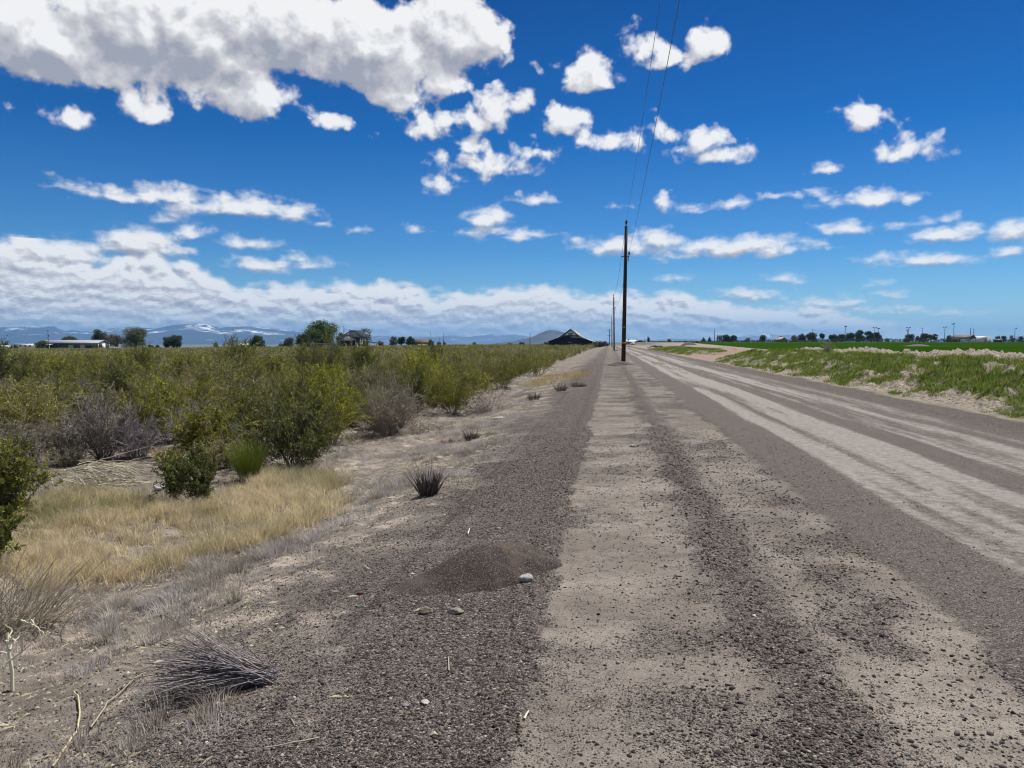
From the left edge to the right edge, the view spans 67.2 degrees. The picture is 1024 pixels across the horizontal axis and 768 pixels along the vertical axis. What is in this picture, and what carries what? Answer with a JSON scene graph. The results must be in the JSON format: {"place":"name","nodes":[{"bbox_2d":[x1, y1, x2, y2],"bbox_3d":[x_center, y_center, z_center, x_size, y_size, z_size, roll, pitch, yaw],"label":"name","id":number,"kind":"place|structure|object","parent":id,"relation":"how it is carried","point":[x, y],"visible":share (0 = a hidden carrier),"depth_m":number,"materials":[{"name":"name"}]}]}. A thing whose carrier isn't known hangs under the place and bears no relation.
{"place":"outdoors","nodes":[
{"label":"outdoors","id":0,"kind":"place"},
{"bbox_2d":[0,323,314,344],"bbox_3d":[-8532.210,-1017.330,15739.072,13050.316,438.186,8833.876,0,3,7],"label":"mountains","id":1,"kind":"structure","parent":0,"point":[198,334],"depth_m":13329.12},
{"bbox_2d":[0,457,361,599],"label":"dry grass","id":2,"kind":"structure","parent":0,"point":[244,505],"depth_m":8.47,"materials":[{"name":"plant"}]},
{"bbox_2d":[335,334,610,343],"bbox_3d":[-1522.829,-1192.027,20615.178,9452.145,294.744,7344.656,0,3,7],"label":"mountains","id":3,"kind":"structure","parent":0,"point":[479,339],"depth_m":19142.28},
{"bbox_2d":[0,342,1023,767],"bbox_3d":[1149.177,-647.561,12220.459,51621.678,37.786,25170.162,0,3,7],"label":"ground","id":4,"kind":"structure","parent":0,"point":[570,406],"depth_m":4.95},
{"bbox_2d":[0,335,24,381],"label":"scrub bush","id":5,"kind":"object","parent":4,"relation":"on","point":[3,369],"visible":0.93,"depth_m":33.46,"materials":[{"name":"green plant"}]},
{"bbox_2d":[0,502,27,562],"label":"scrub bush","id":6,"kind":"object","parent":4,"relation":"on","point":[9,525],"visible":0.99,"depth_m":6.95,"materials":[{"name":"green plant"}]},
{"bbox_2d":[0,421,42,443],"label":"scrub bush","id":7,"kind":"object","parent":4,"relation":"on","point":[14,431],"visible":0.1,"depth_m":13.46,"materials":[{"name":"grey plant"}]},
{"bbox_2d":[0,610,45,691],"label":"dead sapling","id":8,"kind":"object","parent":4,"relation":"on","point":[9,648],"visible":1,"depth_m":4.35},
{"bbox_2d":[0,425,51,461],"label":"scrub bush","id":9,"kind":"object","parent":4,"relation":"on","point":[28,436],"visible":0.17,"depth_m":12.87,"materials":[{"name":"grey plant"}]},
{"bbox_2d":[0,414,53,436],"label":"scrub bush","id":10,"kind":"object","parent":4,"relation":"on","point":[16,426],"visible":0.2,"depth_m":14.94,"materials":[{"name":"green plant"}]},
{"bbox_2d":[4,359,52,388],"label":"scrub bush","id":11,"kind":"object","parent":4,"relation":"on","point":[19,376],"visible":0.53,"depth_m":32.81,"materials":[{"name":"green plant"}]},
{"bbox_2d":[12,351,46,378],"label":"scrub bush","id":12,"kind":"object","parent":4,"relation":"on","point":[28,359],"visible":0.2,"depth_m":38.66,"materials":[{"name":"green plant"}]},
{"bbox_2d":[0,429,63,519],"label":"scrub bush","id":13,"kind":"object","parent":4,"relation":"on","point":[13,487],"visible":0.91,"depth_m":8.76,"materials":[{"name":"green plant"}]},
{"bbox_2d":[6,435,60,478],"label":"dead bush","id":14,"kind":"object","parent":4,"relation":"on","point":[39,456],"visible":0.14,"depth_m":11.80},
{"bbox_2d":[0,365,83,431],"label":"scrub bush","id":15,"kind":"object","parent":4,"relation":"on","point":[24,390],"visible":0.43,"depth_m":16.41,"materials":[{"name":"green plant"}]},
{"bbox_2d":[0,378,84,434],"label":"scrub bush","id":16,"kind":"object","parent":4,"relation":"on","point":[33,418],"visible":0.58,"depth_m":15.57,"materials":[{"name":"green plant"}]},
{"bbox_2d":[30,421,67,451],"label":"dead bush","id":17,"kind":"object","parent":4,"relation":"on","point":[40,432],"visible":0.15,"depth_m":14.22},
{"bbox_2d":[32,352,84,375],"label":"scrub bush","id":18,"kind":"object","parent":4,"relation":"on","point":[58,361],"visible":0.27,"depth_m":38.49,"materials":[{"name":"green plant"}]},
{"bbox_2d":[16,359,108,421],"bbox_3d":[-11.428,0.298,19.477,2.132,1.930,2.367,-1,3,-18],"label":"scrub bush","id":19,"kind":"object","parent":4,"relation":"on","point":[55,378],"visible":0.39,"depth_m":19.58,"materials":[{"name":"green plant"}]},
{"bbox_2d":[30,414,94,455],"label":"dead bush","id":20,"kind":"object","parent":4,"relation":"on","point":[56,438],"visible":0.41,"depth_m":13.31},
{"bbox_2d":[0,529,130,641],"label":"weed stalks","id":21,"kind":"object","parent":4,"relation":"on","point":[27,613],"visible":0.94,"depth_m":5.54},
{"bbox_2d":[51,691,80,767],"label":"dry stalk","id":22,"kind":"object","parent":4,"relation":"on","point":[65,747],"visible":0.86,"depth_m":3.64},
{"bbox_2d":[41,438,93,467],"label":"scrub bush","id":23,"kind":"object","parent":4,"relation":"on","point":[67,458],"visible":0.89,"depth_m":12.77,"materials":[{"name":"grey plant"}]},
{"bbox_2d":[42,370,103,407],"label":"dead bush","id":24,"kind":"object","parent":4,"relation":"on","point":[77,379],"visible":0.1,"depth_m":23.39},
{"bbox_2d":[57,355,94,384],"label":"scrub bush","id":25,"kind":"object","parent":4,"relation":"on","point":[71,369],"visible":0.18,"depth_m":34.40,"materials":[{"name":"green plant"}]},
{"bbox_2d":[44,340,109,348],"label":"metal building","id":26,"kind":"structure","parent":4,"relation":"on","point":[77,344],"depth_m":413.82,"materials":[{"name":"grey metal"}]},
{"bbox_2d":[37,381,149,461],"bbox_3d":[-7.197,0.754,13.449,1.694,1.621,1.466,-1,3,-13],"label":"dead bush","id":27,"kind":"object","parent":4,"relation":"on","point":[99,433],"visible":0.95,"depth_m":13.28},
{"bbox_2d":[61,383,127,430],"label":"scrub bush","id":28,"kind":"object","parent":4,"relation":"on","point":[82,399],"visible":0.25,"depth_m":17.66,"materials":[{"name":"green plant"}]},
{"bbox_2d":[91,329,103,339],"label":"tree","id":29,"kind":"object","parent":4,"relation":"on","point":[97,335],"visible":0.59,"depth_m":438.16,"materials":[{"name":"green plant"}]},
{"bbox_2d":[68,341,135,394],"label":"scrub bush","id":30,"kind":"object","parent":4,"relation":"on","point":[90,376],"visible":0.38,"depth_m":29.94,"materials":[{"name":"green plant"}]},
{"bbox_2d":[50,444,160,491],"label":"fallen branches","id":31,"kind":"object","parent":4,"relation":"on","point":[118,480],"visible":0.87,"depth_m":11.23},
{"bbox_2d":[105,334,122,346],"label":"tree","id":32,"kind":"object","parent":4,"relation":"on","point":[112,338],"visible":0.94,"depth_m":432.70,"materials":[{"name":"green plant"}]},
{"bbox_2d":[89,672,144,728],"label":"dry stalk","id":33,"kind":"object","parent":4,"relation":"on","point":[95,720],"visible":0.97,"depth_m":3.90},
{"bbox_2d":[97,350,145,409],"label":"scrub bush","id":34,"kind":"object","parent":4,"relation":"on","point":[117,377],"visible":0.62,"depth_m":23.00,"materials":[{"name":"green plant"}]},
{"bbox_2d":[119,326,148,347],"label":"tree","id":35,"kind":"object","parent":4,"relation":"on","point":[133,337],"visible":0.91,"depth_m":421.86,"materials":[{"name":"green plant"}]},
{"bbox_2d":[101,410,172,458],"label":"dead bush","id":36,"kind":"object","parent":4,"relation":"on","point":[132,441],"visible":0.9,"depth_m":13.57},
{"bbox_2d":[99,372,177,432],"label":"scrub bush","id":37,"kind":"object","parent":4,"relation":"on","point":[130,396],"visible":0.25,"depth_m":17.13,"materials":[{"name":"green plant"}]},
{"bbox_2d":[118,335,158,370],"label":"scrub bush","id":38,"kind":"object","parent":4,"relation":"on","point":[139,357],"visible":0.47,"depth_m":36.28,"materials":[{"name":"green plant"}]},
{"bbox_2d":[143,443,188,460],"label":"grass clump","id":39,"kind":"object","parent":4,"relation":"on","point":[155,453],"visible":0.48,"depth_m":13.43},
{"bbox_2d":[105,343,232,442],"bbox_3d":[-7.038,0.236,16.192,2.592,2.301,2.204,-1,3,-14],"label":"scrub bush","id":40,"kind":"object","parent":4,"relation":"on","point":[150,401],"visible":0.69,"depth_m":15.94,"materials":[{"name":"green plant"}]},
{"bbox_2d":[149,437,192,500],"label":"scrub bush","id":41,"kind":"object","parent":4,"relation":"on","point":[167,479],"visible":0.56,"depth_m":9.97,"materials":[{"name":"green plant"}]},
{"bbox_2d":[163,334,182,347],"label":"tree","id":42,"kind":"object","parent":4,"relation":"on","point":[173,341],"visible":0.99,"depth_m":417.41,"materials":[{"name":"green plant"}]},
{"bbox_2d":[161,353,189,374],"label":"scrub bush","id":43,"kind":"object","parent":4,"relation":"on","point":[167,360],"visible":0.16,"depth_m":40.62,"materials":[{"name":"green plant"}]},
{"bbox_2d":[149,440,219,503],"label":"scrub bush","id":44,"kind":"object","parent":4,"relation":"on","point":[199,484],"visible":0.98,"depth_m":9.80,"materials":[{"name":"green plant"}]},
{"bbox_2d":[166,351,219,382],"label":"scrub bush","id":45,"kind":"object","parent":4,"relation":"on","point":[190,363],"visible":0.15,"depth_m":35.29,"materials":[{"name":"green plant"}]},
{"bbox_2d":[159,388,234,449],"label":"bush","id":46,"kind":"object","parent":4,"relation":"on","point":[191,409],"visible":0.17,"depth_m":14.97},
{"bbox_2d":[173,356,220,381],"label":"scrub bush","id":47,"kind":"object","parent":4,"relation":"on","point":[193,375],"visible":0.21,"depth_m":32.33,"materials":[{"name":"green plant"}]},
{"bbox_2d":[125,613,291,713],"bbox_3d":[-1.537,1.344,3.889,0.753,0.432,0.593,-2,4,-29],"label":"stalk bundle","id":48,"kind":"object","parent":4,"relation":"on","point":[217,667],"visible":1,"depth_m":3.79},
{"bbox_2d":[163,394,261,458],"bbox_3d":[-5.314,0.880,13.446,1.354,1.395,1.300,1,3,13],"label":"scrub bush","id":49,"kind":"object","parent":4,"relation":"on","point":[198,427],"visible":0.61,"depth_m":13.28,"materials":[{"name":"green plant"}]},
{"bbox_2d":[160,341,271,418],"bbox_3d":[-7.043,0.030,18.780,2.654,2.178,2.221,2,4,28],"label":"scrub bush","id":50,"kind":"object","parent":4,"relation":"on","point":[215,372],"visible":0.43,"depth_m":18.92,"materials":[{"name":"green plant"}]},
{"bbox_2d":[184,429,252,468],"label":"scrub bush","id":51,"kind":"object","parent":4,"relation":"on","point":[221,457],"visible":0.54,"depth_m":12.56,"materials":[{"name":"grey plant"}]},
{"bbox_2d":[198,376,260,425],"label":"scrub bush","id":52,"kind":"object","parent":4,"relation":"on","point":[219,402],"visible":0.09,"depth_m":18.16,"materials":[{"name":"green plant"}]},
{"bbox_2d":[209,331,266,365],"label":"scrub bush","id":53,"kind":"object","parent":4,"relation":"on","point":[249,354],"visible":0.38,"depth_m":43.33,"materials":[{"name":"green plant"}]},
{"bbox_2d":[195,341,282,386],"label":"scrub bush","id":54,"kind":"object","parent":4,"relation":"on","point":[238,366],"visible":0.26,"depth_m":27.14,"materials":[{"name":"green plant"}]},
{"bbox_2d":[222,438,274,481],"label":"broom bush","id":55,"kind":"object","parent":4,"relation":"on","point":[252,461],"visible":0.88,"depth_m":11.43,"materials":[{"name":"green plant"}]},
{"bbox_2d":[235,368,281,405],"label":"scrub bush","id":56,"kind":"object","parent":4,"relation":"on","point":[262,385],"visible":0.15,"depth_m":20.63,"materials":[{"name":"green plant"}]},
{"bbox_2d":[251,335,266,346],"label":"tree","id":57,"kind":"object","parent":4,"relation":"on","point":[255,338],"visible":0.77,"depth_m":397.96,"materials":[{"name":"green plant"}]},
{"bbox_2d":[209,359,323,452],"bbox_3d":[-4.675,0.568,14.403,2.053,2.055,2.395,-2,4,-32],"label":"scrub bush","id":58,"kind":"object","parent":4,"relation":"on","point":[246,408],"visible":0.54,"depth_m":14.52,"materials":[{"name":"green plant"}]},
{"bbox_2d":[0,391,533,767],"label":"straw litter","id":59,"kind":"object","parent":4,"relation":"on","point":[120,701],"visible":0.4,"depth_m":5.07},
{"bbox_2d":[0,375,538,767],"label":"grass tufts","id":60,"kind":"object","parent":4,"relation":"on","point":[172,594],"visible":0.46,"depth_m":6.03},
{"bbox_2d":[259,353,288,374],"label":"scrub bush","id":61,"kind":"object","parent":4,"relation":"on","point":[272,367],"visible":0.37,"depth_m":40.53,"materials":[{"name":"green plant"}]},
{"bbox_2d":[225,377,355,468],"bbox_3d":[-3.732,0.691,12.906,1.824,1.637,1.891,0,3,2],"label":"scrub bush","id":62,"kind":"object","parent":4,"relation":"on","point":[307,445],"visible":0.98,"depth_m":12.84,"materials":[{"name":"green plant"}]},
{"bbox_2d":[270,349,322,413],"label":"scrub bush","id":63,"kind":"object","parent":4,"relation":"on","point":[293,379],"visible":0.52,"depth_m":19.10,"materials":[{"name":"green plant"}]},
{"bbox_2d":[2,343,594,374],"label":"scrub","id":64,"kind":"object","parent":4,"relation":"on","point":[455,352],"visible":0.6,"depth_m":104.96,"materials":[{"name":"green plant"}]},
{"bbox_2d":[279,343,326,374],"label":"scrub bush","id":65,"kind":"object","parent":4,"relation":"on","point":[301,357],"visible":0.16,"depth_m":39.38,"materials":[{"name":"green plant"}]},
{"bbox_2d":[295,334,311,346],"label":"tree","id":66,"kind":"object","parent":4,"relation":"on","point":[299,337],"visible":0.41,"depth_m":355.67,"materials":[{"name":"green plant"}]},
{"bbox_2d":[301,319,337,342],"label":"tree","id":67,"kind":"object","parent":4,"relation":"on","point":[320,327],"visible":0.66,"depth_m":351.68,"materials":[{"name":"green plant"}]},
{"bbox_2d":[303,357,348,400],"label":"scrub bush","id":68,"kind":"object","parent":4,"relation":"on","point":[321,372],"visible":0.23,"depth_m":25.08,"materials":[{"name":"green plant"}]},
{"bbox_2d":[293,324,364,386],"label":"scrub bush","id":69,"kind":"object","parent":4,"relation":"on","point":[331,355],"visible":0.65,"depth_m":27.45,"materials":[{"name":"green plant"}]},
{"bbox_2d":[283,363,375,444],"bbox_3d":[-3.655,0.466,15.726,1.844,1.789,1.721,-3,4,-41],"label":"scrub bush","id":70,"kind":"object","parent":4,"relation":"on","point":[331,393],"visible":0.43,"depth_m":15.61,"materials":[{"name":"green plant"}]},
{"bbox_2d":[322,379,377,426],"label":"scrub bush","id":71,"kind":"object","parent":4,"relation":"on","point":[353,401],"visible":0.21,"depth_m":18.46,"materials":[{"name":"green plant"}]},
{"bbox_2d":[324,370,383,399],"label":"scrub bush","id":72,"kind":"object","parent":4,"relation":"on","point":[347,378],"visible":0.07,"depth_m":21.91,"materials":[{"name":"green plant"}]},
{"bbox_2d":[336,336,379,370],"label":"scrub bush","id":73,"kind":"object","parent":4,"relation":"on","point":[363,352],"visible":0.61,"depth_m":43.63,"materials":[{"name":"green plant"}]},
{"bbox_2d":[338,330,377,346],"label":"farmhouse","id":74,"kind":"object","parent":4,"relation":"on","point":[357,336],"visible":0.62,"depth_m":339.02,"materials":[{"name":"grey"}]},
{"bbox_2d":[332,355,395,404],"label":"scrub bush","id":75,"kind":"object","parent":4,"relation":"on","point":[373,375],"visible":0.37,"depth_m":21.01,"materials":[{"name":"green plant"}]},
{"bbox_2d":[356,384,408,428],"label":"scrub bush","id":76,"kind":"object","parent":4,"relation":"on","point":[367,422],"visible":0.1,"depth_m":18.17,"materials":[{"name":"green plant"}]},
{"bbox_2d":[361,358,414,403],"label":"scrub bush","id":77,"kind":"object","parent":4,"relation":"on","point":[389,376],"visible":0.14,"depth_m":25.33,"materials":[{"name":"green plant"}]},
{"bbox_2d":[354,369,431,436],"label":"dead bush","id":78,"kind":"object","parent":4,"relation":"on","point":[382,419],"visible":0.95,"depth_m":16.91,"materials":[{"name":"grey plant"}]},
{"bbox_2d":[381,346,411,372],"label":"scrub bush","id":79,"kind":"object","parent":4,"relation":"on","point":[395,359],"visible":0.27,"depth_m":39.34,"materials":[{"name":"green plant"}]},
{"bbox_2d":[383,341,446,392],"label":"scrub bush","id":80,"kind":"object","parent":4,"relation":"on","point":[414,357],"visible":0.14,"depth_m":28.76,"materials":[{"name":"green plant"}]},
{"bbox_2d":[388,357,442,412],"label":"scrub bush","id":81,"kind":"object","parent":4,"relation":"on","point":[420,382],"visible":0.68,"depth_m":22.46,"materials":[{"name":"green plant"}]},
{"bbox_2d":[400,359,452,399],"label":"scrub bush","id":82,"kind":"object","parent":4,"relation":"on","point":[428,374],"visible":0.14,"depth_m":26.82,"materials":[{"name":"green plant"}]},
{"bbox_2d":[407,459,450,496],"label":"grass clump","id":83,"kind":"object","parent":4,"relation":"on","point":[426,487],"visible":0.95,"depth_m":8.70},
{"bbox_2d":[408,409,453,431],"bbox_3d":[-1.889,1.001,17.951,1.250,0.899,1.242,-1,3,-21],"label":"brush heap","id":84,"kind":"object","parent":4,"relation":"on","point":[428,426],"visible":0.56,"depth_m":17.82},
{"bbox_2d":[418,353,487,415],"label":"scrub bush","id":85,"kind":"object","parent":4,"relation":"on","point":[447,400],"visible":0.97,"depth_m":21.94,"materials":[{"name":"green plant"}]},
{"bbox_2d":[448,359,491,393],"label":"scrub bush","id":86,"kind":"object","parent":4,"relation":"on","point":[467,369],"visible":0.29,"depth_m":29.44,"materials":[{"name":"green plant"}]},
{"bbox_2d":[448,368,495,392],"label":"scrub bush","id":87,"kind":"object","parent":4,"relation":"on","point":[486,380],"visible":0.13,"depth_m":31.27,"materials":[{"name":"green plant"}]},
{"bbox_2d":[462,429,481,440],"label":"grass clump","id":88,"kind":"object","parent":4,"relation":"on","point":[468,437],"visible":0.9,"depth_m":14.50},
{"bbox_2d":[391,542,561,596],"bbox_3d":[-0.220,1.330,5.453,2.000,0.385,0.950,-2,4,-33],"label":"gravel heap","id":89,"kind":"object","parent":4,"relation":"on","point":[492,566],"visible":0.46,"depth_m":5.26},
{"bbox_2d":[460,382,519,415],"bbox_3d":[-0.590,0.573,21.503,1.889,1.335,1.821,-2,4,-33],"label":"brush heap","id":90,"kind":"object","parent":4,"relation":"on","point":[477,409],"visible":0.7,"depth_m":21.39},
{"bbox_2d":[479,349,522,387],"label":"scrub bush","id":91,"kind":"object","parent":4,"relation":"on","point":[505,379],"visible":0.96,"depth_m":33.72,"materials":[{"name":"green plant"}]},
{"bbox_2d":[508,355,531,375],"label":"scrub bush","id":92,"kind":"object","parent":4,"relation":"on","point":[519,366],"visible":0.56,"depth_m":45.64,"materials":[{"name":"green plant"}]},
{"bbox_2d":[519,573,532,581],"bbox_3d":[0.081,1.335,5.294,0.136,0.059,0.116,1,3,23],"label":"stone","id":93,"kind":"object","parent":4,"relation":"on","point":[527,577],"visible":0.84,"depth_m":5.25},
{"bbox_2d":[520,351,556,376],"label":"scrub bush","id":94,"kind":"object","parent":4,"relation":"on","point":[533,365],"visible":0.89,"depth_m":46.65,"materials":[{"name":"green plant"}]},
{"bbox_2d":[548,329,594,344],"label":"black barn","id":95,"kind":"structure","parent":4,"relation":"on","point":[570,337],"depth_m":314.45,"materials":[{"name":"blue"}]},
{"bbox_2d":[613,294,615,349],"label":"power pole","id":96,"kind":"object","parent":4,"relation":"on","point":[613,325],"visible":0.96,"depth_m":142.53,"materials":[{"name":"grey wood"}]},
{"bbox_2d":[621,220,629,361],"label":"power pole","id":97,"kind":"object","parent":4,"relation":"on","point":[623,342],"visible":0.98,"depth_m":56.62,"materials":[{"name":"brown wood"}]},
{"bbox_2d":[629,0,679,250],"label":"power line","id":98,"kind":"object","parent":97,"relation":"attached to","point":[660,100],"visible":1,"depth_m":17.15,"materials":[{"name":"metal"}]},
{"bbox_2d":[726,339,808,341],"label":"hedge","id":99,"kind":"object","parent":4,"relation":"on","point":[768,340],"visible":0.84,"depth_m":543.81,"materials":[{"name":"green plant"}]},
{"bbox_2d":[648,346,1023,418],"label":"green grass","id":100,"kind":"structure","parent":4,"relation":"on","point":[961,372],"depth_m":29.39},
{"bbox_2d":[811,338,882,341],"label":"hedge","id":101,"kind":"object","parent":4,"relation":"on","point":[849,340],"visible":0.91,"depth_m":538.92,"materials":[{"name":"green plant"}]},
{"bbox_2d":[882,338,954,341],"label":"hedge","id":102,"kind":"object","parent":4,"relation":"on","point":[926,339],"visible":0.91,"depth_m":540.90,"materials":[{"name":"green plant"}]},
{"bbox_2d":[0,418,1023,767],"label":"gravel","id":103,"kind":"structure","parent":0,"point":[688,722],"depth_m":3.91,"materials":[{"name":"gravel"}]},
{"bbox_2d":[0,0,1023,341],"label":"sky","id":104,"kind":"structure","parent":0,"point":[406,168],"materials":[{"name":"blue"}]},
{"bbox_2d":[487,330,564,344],"bbox_3d":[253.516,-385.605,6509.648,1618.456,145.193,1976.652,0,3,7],"label":"hill","id":105,"kind":"structure","parent":0,"point":[545,336],"depth_m":6197.34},
{"bbox_2d":[517,370,596,387],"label":"yellow grass","id":106,"kind":"structure","parent":0,"point":[551,377],"depth_m":37.79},
{"bbox_2d":[502,344,1023,767],"bbox_3d":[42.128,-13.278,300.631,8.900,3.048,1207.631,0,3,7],"label":"road","id":107,"kind":"structure","parent":0,"point":[969,462],"depth_m":5.50,"materials":[{"name":"gravel"}]},
{"bbox_2d":[637,333,1023,341],"bbox_3d":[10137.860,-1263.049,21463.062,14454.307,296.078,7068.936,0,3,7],"label":"mountains","id":108,"kind":"structure","parent":0,"point":[755,337],"depth_m":20831.62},
{"bbox_2d":[691,342,1023,353],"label":"field","id":109,"kind":"structure","parent":0,"point":[1013,347],"depth_m":192.49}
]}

